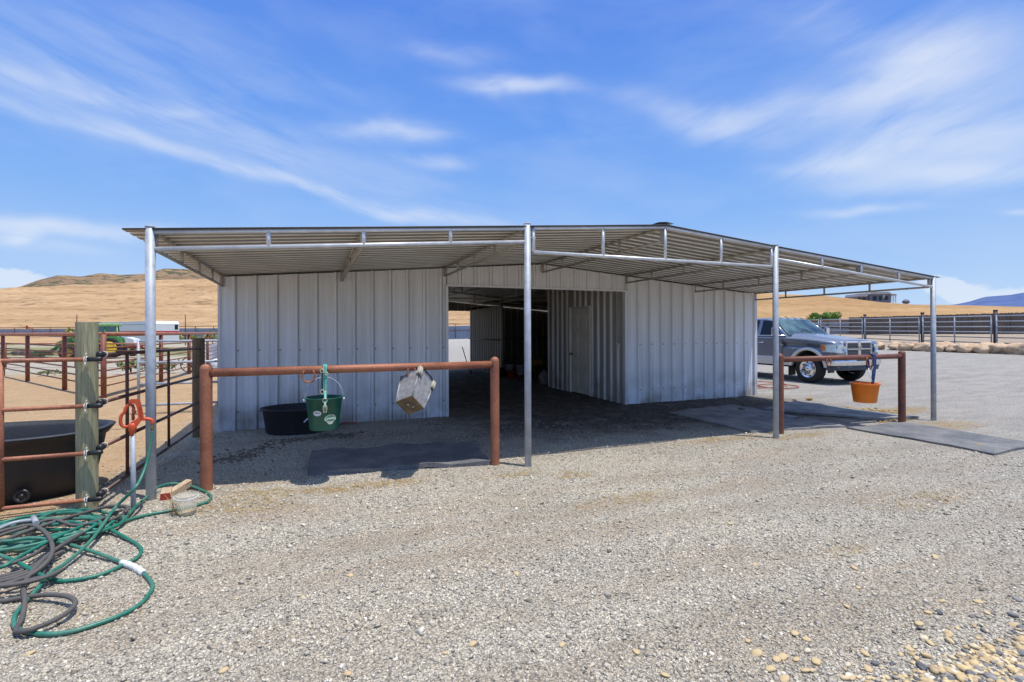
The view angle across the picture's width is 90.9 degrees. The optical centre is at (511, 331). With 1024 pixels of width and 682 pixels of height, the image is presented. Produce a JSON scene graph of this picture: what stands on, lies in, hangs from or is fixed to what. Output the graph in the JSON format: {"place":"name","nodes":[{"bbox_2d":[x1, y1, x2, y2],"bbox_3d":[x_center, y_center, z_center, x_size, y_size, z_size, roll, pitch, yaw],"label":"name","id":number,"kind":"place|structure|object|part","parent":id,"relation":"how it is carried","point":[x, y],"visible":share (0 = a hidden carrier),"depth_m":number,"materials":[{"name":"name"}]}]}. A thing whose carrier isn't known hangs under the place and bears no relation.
{"place":"outdoors","nodes":[
{"label":"outdoors","id":0,"kind":"place"},
{"bbox_2d":[21,268,205,286],"bbox_3d":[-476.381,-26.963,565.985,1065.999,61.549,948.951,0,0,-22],"label":"ridge","id":1,"kind":"structure","parent":0,"point":[104,278],"depth_m":418.70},
{"bbox_2d":[205,343,216,359],"bbox_3d":[-16.750,1.101,28.000,0.550,0.910,0.550,0,0,0],"label":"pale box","id":2,"kind":"object","parent":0,"point":[212,345],"visible":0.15,"depth_m":27.75,"materials":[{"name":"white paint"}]},
{"bbox_2d":[0,279,545,342],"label":"hill","id":3,"kind":"structure","parent":0,"point":[195,301],"depth_m":167.37,"materials":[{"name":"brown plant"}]},
{"bbox_2d":[499,367,506,376],"bbox_3d":[-0.343,1.342,16.612,0.364,0.347,0.343,0,0,-22],"label":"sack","id":4,"kind":"object","parent":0,"point":[502,372],"visible":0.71,"depth_m":16.50,"materials":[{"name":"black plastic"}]},
{"bbox_2d":[507,370,514,377],"bbox_3d":[-0.033,1.379,16.295,0.284,0.240,0.284,0,0,-22],"label":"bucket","id":5,"kind":"object","parent":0,"point":[510,373],"visible":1,"depth_m":16.20,"materials":[{"name":"red plastic"}]},
{"bbox_2d":[0,334,1023,681],"bbox_3d":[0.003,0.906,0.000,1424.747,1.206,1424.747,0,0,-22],"label":"ground","id":6,"kind":"structure","parent":0,"point":[974,392],"depth_m":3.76,"materials":[{"name":"gravel"}]},
{"bbox_2d":[24,650,36,655],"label":"pebble","id":7,"kind":"object","parent":6,"relation":"on","point":[31,652],"visible":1,"depth_m":2.33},
{"bbox_2d":[37,369,61,374],"bbox_3d":[-16.182,1.425,17.625,0.728,0.263,0.425,0,0,-22],"label":"weed bush","id":8,"kind":"object","parent":6,"relation":"on","point":[45,372],"visible":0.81,"depth_m":17.61,"materials":[{"name":"green plant"}]},
{"bbox_2d":[0,332,106,398],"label":"pipe fence","id":9,"kind":"object","parent":6,"relation":"on","point":[103,363],"visible":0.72,"depth_m":13.67,"materials":[{"name":"metal"}]},
{"bbox_2d":[4,419,115,505],"bbox_3d":[-4.738,1.183,4.379,2.070,0.608,1.170,0,0,-22],"label":"stock tank","id":10,"kind":"object","parent":6,"relation":"on","point":[28,481],"visible":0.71,"depth_m":4.30,"materials":[{"name":"black plastic"}]},
{"bbox_2d":[0,504,129,634],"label":"garden hose","id":11,"kind":"object","parent":6,"relation":"on","point":[22,578],"visible":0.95,"depth_m":2.95,"materials":[{"name":"grey rubber"}]},
{"bbox_2d":[64,328,74,339],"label":"yellow shrub","id":12,"kind":"object","parent":6,"relation":"on","point":[70,330],"visible":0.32,"depth_m":61.65,"materials":[{"name":"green plant"}]},
{"bbox_2d":[0,343,144,367],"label":"pipe fence","id":13,"kind":"object","parent":6,"relation":"on","point":[6,350],"visible":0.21,"depth_m":21.98,"materials":[{"name":"metal"}]},
{"bbox_2d":[32,323,127,358],"bbox_3d":[-25.056,0.555,29.264,4.350,2.058,1.860,0,0,-32],"label":"tractor","id":14,"kind":"object","parent":6,"relation":"on","point":[115,339],"visible":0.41,"depth_m":29.31,"materials":[{"name":"green metal"}]},
{"bbox_2d":[75,322,98,507],"bbox_3d":[-3.401,0.747,4.035,0.146,1.654,0.145,0,0,-22],"label":"wooden post","id":15,"kind":"object","parent":6,"relation":"on","point":[87,422],"visible":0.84,"depth_m":3.98,"materials":[{"name":"wood"}]},
{"bbox_2d":[0,353,103,511],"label":"pipe gate","id":16,"kind":"structure","parent":15,"relation":"attached to","point":[85,359],"depth_m":3.83,"materials":[{"name":"brown metal"}]},
{"bbox_2d":[96,347,199,496],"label":"pipe gate","id":17,"kind":"structure","parent":15,"relation":"attached to","point":[104,445],"depth_m":4.62,"materials":[{"name":"black metal"}]},
{"bbox_2d":[0,482,212,582],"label":"garden hose","id":18,"kind":"object","parent":6,"relation":"on","point":[65,534],"visible":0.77,"depth_m":3.46,"materials":[{"name":"rubber"}]},
{"bbox_2d":[0,515,39,529],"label":"hose end","id":19,"kind":"object","parent":18,"relation":"on","point":[33,519],"visible":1,"depth_m":3.51,"materials":[{"name":"plastic"}]},
{"bbox_2d":[115,357,144,372],"bbox_3d":[-13.834,1.246,18.358,0.671,0.608,0.934,0,0,34],"label":"weed bush","id":20,"kind":"object","parent":6,"relation":"on","point":[131,363],"visible":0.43,"depth_m":18.24,"materials":[{"name":"green plant"}]},
{"bbox_2d":[125,337,142,355],"bbox_3d":[-25.076,0.976,32.940,1.500,1.219,0.720,0,0,0],"label":"farm implement","id":21,"kind":"object","parent":6,"relation":"on","point":[130,340],"visible":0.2,"depth_m":32.70,"materials":[{"name":"white paint"}]},
{"bbox_2d":[119,399,154,511],"bbox_3d":[-2.992,1.031,4.021,0.238,0.994,0.056,0,0,-22],"label":"yard hydrant","id":22,"kind":"object","parent":6,"relation":"on","point":[132,426],"visible":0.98,"depth_m":4.00,"materials":[{"name":"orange metal"}]},
{"bbox_2d":[0,431,154,636],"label":"garden hose","id":23,"kind":"object","parent":22,"relation":"hanging from","point":[137,569],"visible":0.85,"depth_m":3.03,"materials":[{"name":"rubber"}]},
{"bbox_2d":[99,321,178,342],"bbox_3d":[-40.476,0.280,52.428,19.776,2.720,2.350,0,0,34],"label":"stock trailer","id":24,"kind":"object","parent":6,"relation":"on","point":[161,326],"visible":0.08,"depth_m":47.50,"materials":[{"name":"white metal"}]},
{"bbox_2d":[103,332,217,385],"bbox_3d":[-12.284,0.830,19.238,0.485,1.621,16.454,0,0,-22],"label":"pipe fence","id":25,"kind":"object","parent":6,"relation":"on","point":[161,355],"visible":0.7,"depth_m":15.19,"materials":[{"name":"metal"}]},
{"bbox_2d":[156,363,175,370],"bbox_3d":[-12.734,1.331,18.559,1.064,0.426,0.666,0,0,28],"label":"weed bush","id":26,"kind":"object","parent":6,"relation":"on","point":[165,368],"visible":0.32,"depth_m":18.68,"materials":[{"name":"green plant"}]},
{"bbox_2d":[160,487,172,500],"bbox_3d":[-2.992,1.402,4.364,0.075,0.060,0.203,0,0,-30],"label":"wood block","id":27,"kind":"object","parent":6,"relation":"on","point":[165,494],"depth_m":4.29,"materials":[{"name":"wood"}]},
{"bbox_2d":[162,491,181,515],"bbox_3d":[-2.656,1.345,3.959,0.167,0.199,0.094,0,0,5],"label":"dry weed","id":28,"kind":"object","parent":6,"relation":"on","point":[173,509],"visible":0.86,"depth_m":3.94,"materials":[{"name":"plant"}]},
{"bbox_2d":[172,479,193,495],"bbox_3d":[-2.982,1.408,4.504,0.065,0.095,0.308,0,0,4],"label":"wood block","id":29,"kind":"object","parent":6,"relation":"on","point":[184,485],"depth_m":4.53,"materials":[{"name":"wood"}]},
{"bbox_2d":[173,490,198,516],"bbox_3d":[-2.566,1.361,3.979,0.178,0.165,0.167,0,0,-22],"label":"clear bucket","id":30,"kind":"object","parent":6,"relation":"on","point":[188,510],"visible":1,"depth_m":3.94,"materials":[{"name":"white plastic"}]},
{"bbox_2d":[192,338,204,437],"bbox_3d":[-4.530,0.875,7.286,0.161,1.574,0.162,0,0,-22],"label":"wooden post","id":31,"kind":"object","parent":6,"relation":"on","point":[198,358],"visible":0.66,"depth_m":7.21,"materials":[{"name":"wood"}]},
{"bbox_2d":[201,331,217,342],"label":"yellow shrub","id":32,"kind":"object","parent":6,"relation":"on","point":[216,336],"visible":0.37,"depth_m":69.45,"materials":[{"name":"green plant"}]},
{"bbox_2d":[209,347,216,359],"bbox_3d":[-15.372,1.171,26.000,0.495,0.760,0.495,0,0,0],"label":"pale box","id":33,"kind":"object","parent":6,"relation":"on","point":[212,352],"visible":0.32,"depth_m":25.77,"materials":[{"name":"white paint"}]},
{"bbox_2d":[210,359,216,367],"bbox_3d":[-12.038,1.321,20.500,0.400,0.440,0.400,0,0,-22],"label":"white drum","id":34,"kind":"object","parent":6,"relation":"on","point":[213,364],"visible":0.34,"depth_m":20.32,"materials":[{"name":"paint"}]},
{"bbox_2d":[218,666,228,673],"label":"pebble","id":35,"kind":"object","parent":6,"relation":"on","point":[223,669],"visible":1,"depth_m":2.22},
{"bbox_2d":[0,324,469,339],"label":"sheet fence","id":36,"kind":"object","parent":6,"relation":"on","point":[459,332],"visible":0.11,"depth_m":89.73,"materials":[{"name":"metal"}]},
{"bbox_2d":[182,431,366,465],"bbox_3d":[-3.031,1.494,6.645,0.867,0.052,2.463,0,0,30],"label":"manure","id":37,"kind":"object","parent":6,"relation":"on","point":[242,456],"visible":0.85,"depth_m":6.40,"materials":[{"name":"brown"}]},
{"bbox_2d":[260,403,323,435],"bbox_3d":[-3.224,1.316,7.626,1.070,0.377,0.770,0,0,-22],"label":"feed tub","id":38,"kind":"object","parent":6,"relation":"on","point":[286,419],"visible":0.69,"depth_m":7.30,"materials":[{"name":"plastic"}]},
{"bbox_2d":[313,433,355,437],"bbox_3d":[-2.554,1.498,7.290,0.607,0.046,0.255,0,0,-2],"label":"manure","id":39,"kind":"object","parent":6,"relation":"on","point":[336,435],"visible":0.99,"depth_m":7.24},
{"bbox_2d":[344,671,351,675],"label":"pebble","id":40,"kind":"object","parent":6,"relation":"on","point":[347,673],"visible":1,"depth_m":2.20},
{"bbox_2d":[200,357,499,490],"bbox_3d":[-1.496,0.994,5.150,2.919,1.418,0.104,0,0,-22],"label":"hitching rail","id":41,"kind":"object","parent":6,"relation":"on","point":[208,372],"visible":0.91,"depth_m":4.89,"materials":[{"name":"metal"}]},
{"bbox_2d":[303,377,344,430],"bbox_3d":[-1.852,0.700,4.974,0.384,0.515,0.364,0,0,-22],"label":"bucket","id":42,"kind":"object","parent":41,"relation":"hanging from","point":[320,420],"visible":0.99,"depth_m":4.85,"materials":[{"name":"green plastic"}]},
{"bbox_2d":[320,364,327,412],"bbox_3d":[-1.835,0.545,4.926,0.079,0.449,0.279,0,0,-22],"label":"strap","id":43,"kind":"object","parent":41,"relation":"hanging from","point":[324,382],"visible":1,"depth_m":4.93,"materials":[{"name":"fabric"}]},
{"bbox_2d":[395,365,435,414],"bbox_3d":[-1.026,0.604,5.234,0.356,0.503,0.459,0,0,16],"label":"bag","id":44,"kind":"object","parent":41,"relation":"hanging from","point":[416,388],"visible":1,"depth_m":5.14,"materials":[{"name":"fabric"}]},
{"bbox_2d":[308,440,489,475],"bbox_3d":[-1.353,1.470,5.940,2.023,0.102,1.110,0,0,-14],"label":"stall mat","id":45,"kind":"object","parent":6,"relation":"on","point":[388,457],"visible":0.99,"depth_m":5.79,"materials":[{"name":"rubber"}]},
{"bbox_2d":[468,640,476,646],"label":"pebble","id":46,"kind":"object","parent":6,"relation":"on","point":[472,643],"visible":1,"depth_m":2.40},
{"bbox_2d":[504,364,513,370],"bbox_3d":[-0.105,1.322,17.461,0.344,0.360,0.344,0,0,-22],"label":"bucket","id":47,"kind":"object","parent":6,"relation":"on","point":[508,366],"visible":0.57,"depth_m":17.34,"materials":[{"name":"plastic"}]},
{"bbox_2d":[516,365,523,374],"bbox_3d":[0.277,1.333,17.470,0.334,0.340,0.334,0,0,-22],"label":"bucket","id":48,"kind":"object","parent":6,"relation":"on","point":[519,369],"visible":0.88,"depth_m":17.35,"materials":[{"name":"plastic"}]},
{"bbox_2d":[122,222,939,500],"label":"barn","id":49,"kind":"structure","parent":6,"relation":"on","point":[649,313],"depth_m":8.41,"materials":[{"name":"white metal"}]},
{"bbox_2d":[137,339,217,406],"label":"tube gate","id":50,"kind":"structure","parent":49,"relation":"attached to","point":[140,360],"depth_m":9.33,"materials":[{"name":"metal"}]},
{"bbox_2d":[569,305,590,395],"bbox_3d":[1.618,0.445,12.023,0.128,2.090,0.967,0,0,-22],"label":"door","id":51,"kind":"structure","parent":49,"relation":"in","point":[579,318],"depth_m":12.03,"materials":[{"name":"white paint"}]},
{"bbox_2d":[539,369,547,384],"bbox_3d":[0.908,1.310,14.359,0.283,0.488,0.329,0,0,21],"label":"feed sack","id":52,"kind":"object","parent":6,"relation":"on","point":[543,376],"visible":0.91,"depth_m":14.23,"materials":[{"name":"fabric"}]},
{"bbox_2d":[120,398,1001,518],"bbox_3d":[2.836,1.439,6.329,12.166,0.095,4.612,0,0,-40],"label":"straw","id":53,"kind":"object","parent":6,"relation":"on","point":[581,477],"visible":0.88,"depth_m":4.65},
{"bbox_2d":[632,649,639,654],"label":"pebble","id":54,"kind":"object","parent":6,"relation":"on","point":[636,651],"visible":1,"depth_m":2.34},
{"bbox_2d":[660,672,669,676],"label":"pebble","id":55,"kind":"object","parent":6,"relation":"on","point":[663,674],"visible":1,"depth_m":2.18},
{"bbox_2d":[751,649,762,656],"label":"pebble","id":56,"kind":"object","parent":6,"relation":"on","point":[757,652],"visible":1,"depth_m":2.33,"materials":[{"name":"stone"}]},
{"bbox_2d":[669,404,846,432],"bbox_3d":[3.994,1.475,8.634,1.860,0.061,2.439,0,0,-22],"label":"stall mat","id":57,"kind":"object","parent":6,"relation":"on","point":[748,419],"visible":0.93,"depth_m":8.39,"materials":[{"name":"rubber"}]},
{"bbox_2d":[765,665,775,671],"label":"pebble","id":58,"kind":"object","parent":6,"relation":"on","point":[769,668],"visible":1,"depth_m":2.22,"materials":[{"name":"stone"}]},
{"bbox_2d":[772,656,780,661],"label":"pebble","id":59,"kind":"object","parent":6,"relation":"on","point":[776,658],"visible":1,"depth_m":2.28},
{"bbox_2d":[757,381,798,388],"bbox_3d":[6.940,1.426,13.258,1.084,0.076,1.636,0,0,28],"label":"red hose","id":60,"kind":"object","parent":6,"relation":"on","point":[761,387],"visible":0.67,"depth_m":13.30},
{"bbox_2d":[778,652,787,660],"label":"pebble","id":61,"kind":"object","parent":6,"relation":"on","point":[782,656],"visible":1,"depth_m":2.30,"materials":[{"name":"stone"}]},
{"bbox_2d":[780,674,789,681],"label":"pebble","id":62,"kind":"object","parent":6,"relation":"on","point":[784,678],"visible":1,"depth_m":2.16,"materials":[{"name":"stone"}]},
{"bbox_2d":[790,630,798,635],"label":"pebble","id":63,"kind":"object","parent":6,"relation":"on","point":[794,632],"visible":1,"depth_m":2.48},
{"bbox_2d":[800,668,810,672],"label":"pebble","id":64,"kind":"object","parent":6,"relation":"on","point":[804,670],"visible":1,"depth_m":2.21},
{"bbox_2d":[802,636,811,641],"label":"pebble","id":65,"kind":"object","parent":6,"relation":"on","point":[805,638],"visible":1,"depth_m":2.44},
{"bbox_2d":[811,657,820,665],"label":"pebble","id":66,"kind":"object","parent":6,"relation":"on","point":[816,661],"visible":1,"depth_m":2.26,"materials":[{"name":"stone"}]},
{"bbox_2d":[757,317,880,382],"bbox_3d":[8.583,0.496,16.685,2.460,1.943,5.995,0,0,-22],"label":"pickup truck","id":67,"kind":"object","parent":6,"relation":"on","point":[800,337],"visible":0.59,"depth_m":14.69,"materials":[{"name":"paint"}]},
{"label":"door","id":68,"kind":"part","parent":67,"relation":"part of","materials":[{"name":"paint"}]},
{"bbox_2d":[806,311,841,320],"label":"tree","id":69,"kind":"object","parent":6,"relation":"on","point":[815,316],"visible":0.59,"depth_m":65.09,"materials":[{"name":"green plant"}]},
{"bbox_2d":[811,320,848,333],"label":"sheet fence","id":70,"kind":"object","parent":6,"relation":"on","point":[834,322],"visible":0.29,"depth_m":57.32,"materials":[{"name":"metal"}]},
{"bbox_2d":[761,401,918,419],"bbox_3d":[5.907,1.446,9.079,1.526,0.062,2.117,0,0,-39],"label":"stall mat","id":71,"kind":"object","parent":6,"relation":"on","point":[798,407],"visible":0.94,"depth_m":9.04,"materials":[{"name":"rubber"}]},
{"bbox_2d":[820,318,862,338],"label":"livestock fence","id":72,"kind":"object","parent":6,"relation":"on","point":[840,326],"visible":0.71,"depth_m":42.07,"materials":[{"name":"metal"}]},
{"bbox_2d":[779,350,905,433],"bbox_3d":[5.122,0.994,7.765,2.721,1.366,0.106,0,0,-20],"label":"hitching rail","id":73,"kind":"object","parent":6,"relation":"on","point":[900,356],"visible":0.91,"depth_m":7.79,"materials":[{"name":"metal"}]},
{"bbox_2d":[849,368,880,402],"bbox_3d":[5.525,0.832,7.891,0.408,0.538,0.408,0,0,-22],"label":"bucket","id":74,"kind":"object","parent":73,"relation":"hanging from","point":[865,392],"visible":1,"depth_m":7.76,"materials":[{"name":"orange plastic"}]},
{"bbox_2d":[866,353,876,383],"bbox_3d":[5.630,0.610,7.946,0.176,0.532,0.125,0,0,-22],"label":"lead rope","id":75,"kind":"object","parent":73,"relation":"hanging from","point":[873,369],"visible":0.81,"depth_m":7.91,"materials":[{"name":"fabric"}]},
{"bbox_2d":[848,675,855,680],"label":"pebble","id":76,"kind":"object","parent":6,"relation":"on","point":[852,677],"visible":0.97,"depth_m":2.15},
{"bbox_2d":[859,649,869,656],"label":"pebble","id":77,"kind":"object","parent":6,"relation":"on","point":[864,652],"visible":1,"depth_m":2.33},
{"bbox_2d":[863,314,866,337],"bbox_3d":[27.870,-0.275,39.800,0.220,2.180,0.220,0,0,-22],"label":"corral post","id":78,"kind":"object","parent":6,"relation":"on","point":[864,315],"visible":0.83,"depth_m":39.74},
{"bbox_2d":[864,665,872,672],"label":"pebble","id":79,"kind":"object","parent":6,"relation":"on","point":[867,668],"visible":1,"depth_m":2.22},
{"bbox_2d":[845,406,897,413],"bbox_3d":[6.551,1.469,9.428,1.202,0.051,0.733,0,0,21],"label":"manure","id":80,"kind":"object","parent":6,"relation":"on","point":[869,409],"visible":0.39,"depth_m":9.36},
{"bbox_2d":[877,342,884,349],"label":"boulder","id":81,"kind":"object","parent":6,"relation":"on","point":[881,345],"visible":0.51,"depth_m":28.50,"materials":[{"name":"beige stone"}]},
{"bbox_2d":[864,317,919,341],"bbox_3d":[27.617,-0.157,36.825,0.072,1.775,5.676,0,0,3],"label":"livestock fence","id":82,"kind":"object","parent":6,"relation":"on","point":[889,326],"visible":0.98,"depth_m":36.79,"materials":[{"name":"metal"}]},
{"bbox_2d":[887,341,900,349],"bbox_3d":[21.376,0.856,28.116,0.705,0.620,1.097,0,0,42],"label":"boulder","id":83,"kind":"object","parent":6,"relation":"on","point":[893,345],"visible":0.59,"depth_m":27.91,"materials":[{"name":"beige stone"}]},
{"bbox_2d":[874,418,917,422],"bbox_3d":[6.370,1.468,8.368,1.043,0.037,0.186,0,0,-16],"label":"manure","id":84,"kind":"object","parent":6,"relation":"on","point":[880,421],"visible":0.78,"depth_m":8.28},
{"bbox_2d":[895,343,913,350],"bbox_3d":[21.378,0.863,27.314,0.668,0.508,0.948,0,0,-42],"label":"boulder","id":85,"kind":"object","parent":6,"relation":"on","point":[904,346],"visible":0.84,"depth_m":27.14,"materials":[{"name":"beige stone"}]},
{"bbox_2d":[804,596,1023,681],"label":"pebbles","id":86,"kind":"object","parent":6,"relation":"on","point":[970,673],"visible":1,"depth_m":2.24,"materials":[{"name":"stone"}]},
{"bbox_2d":[914,621,923,625],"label":"pebble","id":87,"kind":"object","parent":6,"relation":"on","point":[918,623],"visible":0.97,"depth_m":2.55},
{"bbox_2d":[912,342,929,350],"bbox_3d":[21.747,0.868,26.536,0.742,0.621,1.077,0,0,-39],"label":"boulder","id":88,"kind":"object","parent":6,"relation":"on","point":[921,346],"visible":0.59,"depth_m":26.46,"materials":[{"name":"beige stone"}]},
{"bbox_2d":[920,312,923,341],"bbox_3d":[27.606,-0.209,33.900,0.220,2.180,0.220,0,0,-22],"label":"corral post","id":89,"kind":"object","parent":6,"relation":"on","point":[922,314],"visible":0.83,"depth_m":33.87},
{"bbox_2d":[920,652,932,658],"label":"pebble","id":90,"kind":"object","parent":6,"relation":"on","point":[926,655],"visible":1,"depth_m":2.29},
{"bbox_2d":[925,639,934,645],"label":"pebble","id":91,"kind":"object","parent":6,"relation":"on","point":[930,642],"visible":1,"depth_m":2.39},
{"bbox_2d":[846,422,1023,455],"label":"stall mat","id":92,"kind":"object","parent":6,"relation":"on","point":[991,445],"visible":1,"depth_m":6.90,"materials":[{"name":"rubber"}]},
{"bbox_2d":[925,342,945,351],"bbox_3d":[21.827,0.850,25.939,0.850,0.671,1.075,0,0,-9],"label":"boulder","id":93,"kind":"object","parent":6,"relation":"on","point":[939,346],"visible":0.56,"depth_m":25.58,"materials":[{"name":"beige stone"}]},
{"bbox_2d":[849,312,1023,333],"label":"plank fence","id":94,"kind":"object","parent":6,"relation":"on","point":[895,330],"visible":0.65,"depth_m":48.64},
{"bbox_2d":[942,341,950,351],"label":"boulder","id":95,"kind":"object","parent":6,"relation":"on","point":[945,343],"visible":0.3,"depth_m":25.60,"materials":[{"name":"beige stone"}]},
{"bbox_2d":[943,629,953,635],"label":"pebble","id":96,"kind":"object","parent":6,"relation":"on","point":[948,631],"visible":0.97,"depth_m":2.47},
{"bbox_2d":[946,343,957,351],"bbox_3d":[22.152,0.836,25.238,0.708,0.536,0.944,0,0,33],"label":"boulder","id":97,"kind":"object","parent":6,"relation":"on","point":[951,347],"visible":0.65,"depth_m":25.10,"materials":[{"name":"beige stone"}]},
{"bbox_2d":[922,315,991,342],"bbox_3d":[27.544,-0.101,31.367,0.072,1.757,4.771,0,0,-1],"label":"livestock fence","id":98,"kind":"object","parent":6,"relation":"on","point":[954,326],"visible":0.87,"depth_m":31.07,"materials":[{"name":"metal"}]},
{"bbox_2d":[956,343,973,352],"bbox_3d":[22.242,0.881,24.736,0.874,0.684,0.946,0,0,-4],"label":"boulder","id":99,"kind":"object","parent":6,"relation":"on","point":[964,347],"visible":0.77,"depth_m":24.44,"materials":[{"name":"beige stone"}]},
{"bbox_2d":[973,599,983,603],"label":"pebble","id":100,"kind":"object","parent":6,"relation":"on","point":[978,601],"visible":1,"depth_m":2.76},
{"bbox_2d":[973,342,993,353],"bbox_3d":[22.648,0.803,24.093,1.315,0.650,0.871,0,0,-29],"label":"boulder","id":101,"kind":"object","parent":6,"relation":"on","point":[982,348],"visible":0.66,"depth_m":23.83,"materials":[{"name":"beige stone"}]},
{"bbox_2d":[993,310,997,342],"bbox_3d":[27.720,-0.163,28.900,0.220,2.180,0.220,0,0,-22],"label":"corral post","id":102,"kind":"object","parent":6,"relation":"on","point":[995,312],"visible":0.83,"depth_m":28.85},
{"bbox_2d":[988,343,1007,353],"bbox_3d":[22.774,0.831,23.543,0.888,0.642,0.878,0,0,27],"label":"boulder","id":103,"kind":"object","parent":6,"relation":"on","point":[997,348],"visible":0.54,"depth_m":23.38,"materials":[{"name":"beige stone"}]},
{"bbox_2d":[996,315,1023,343],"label":"livestock fence","id":104,"kind":"object","parent":6,"relation":"on","point":[1008,326],"visible":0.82,"depth_m":28.00,"materials":[{"name":"metal"}]},
{"bbox_2d":[1003,343,1022,354],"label":"boulder","id":105,"kind":"object","parent":6,"relation":"on","point":[1010,348],"visible":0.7,"depth_m":22.74,"materials":[{"name":"beige stone"}]},
{"bbox_2d":[1017,343,1023,354],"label":"boulder","id":106,"kind":"object","parent":6,"relation":"on","point":[1020,348],"visible":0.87,"depth_m":22.39,"materials":[{"name":"beige stone"}]},
{"bbox_2d":[0,0,1023,304],"label":"sky","id":107,"kind":"structure","parent":0,"point":[887,133],"materials":[{"name":"blue"}]},
{"bbox_2d":[531,359,545,374],"bbox_3d":[0.924,1.245,17.749,0.386,0.520,0.496,0,0,-22],"label":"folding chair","id":108,"kind":"object","parent":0,"point":[536,362],"visible":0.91,"depth_m":17.78,"materials":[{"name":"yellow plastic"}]},
{"bbox_2d":[752,293,1023,318],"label":"hill","id":109,"kind":"structure","parent":0,"point":[799,307],"depth_m":113.70,"materials":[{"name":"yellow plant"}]},
{"bbox_2d":[845,292,896,302],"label":"hill house","id":110,"kind":"structure","parent":109,"relation":"on","point":[885,297],"depth_m":161.50,"materials":[{"name":"white paint"}]},
{"bbox_2d":[902,299,909,303],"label":"shrub","id":111,"kind":"object","parent":109,"relation":"on","point":[906,301],"visible":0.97,"depth_m":169.42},
{"bbox_2d":[954,293,1023,306],"bbox_3d":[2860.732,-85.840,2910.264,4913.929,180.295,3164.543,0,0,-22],"label":"mountain","id":112,"kind":"structure","parent":0,"point":[1015,300],"depth_m":1746.62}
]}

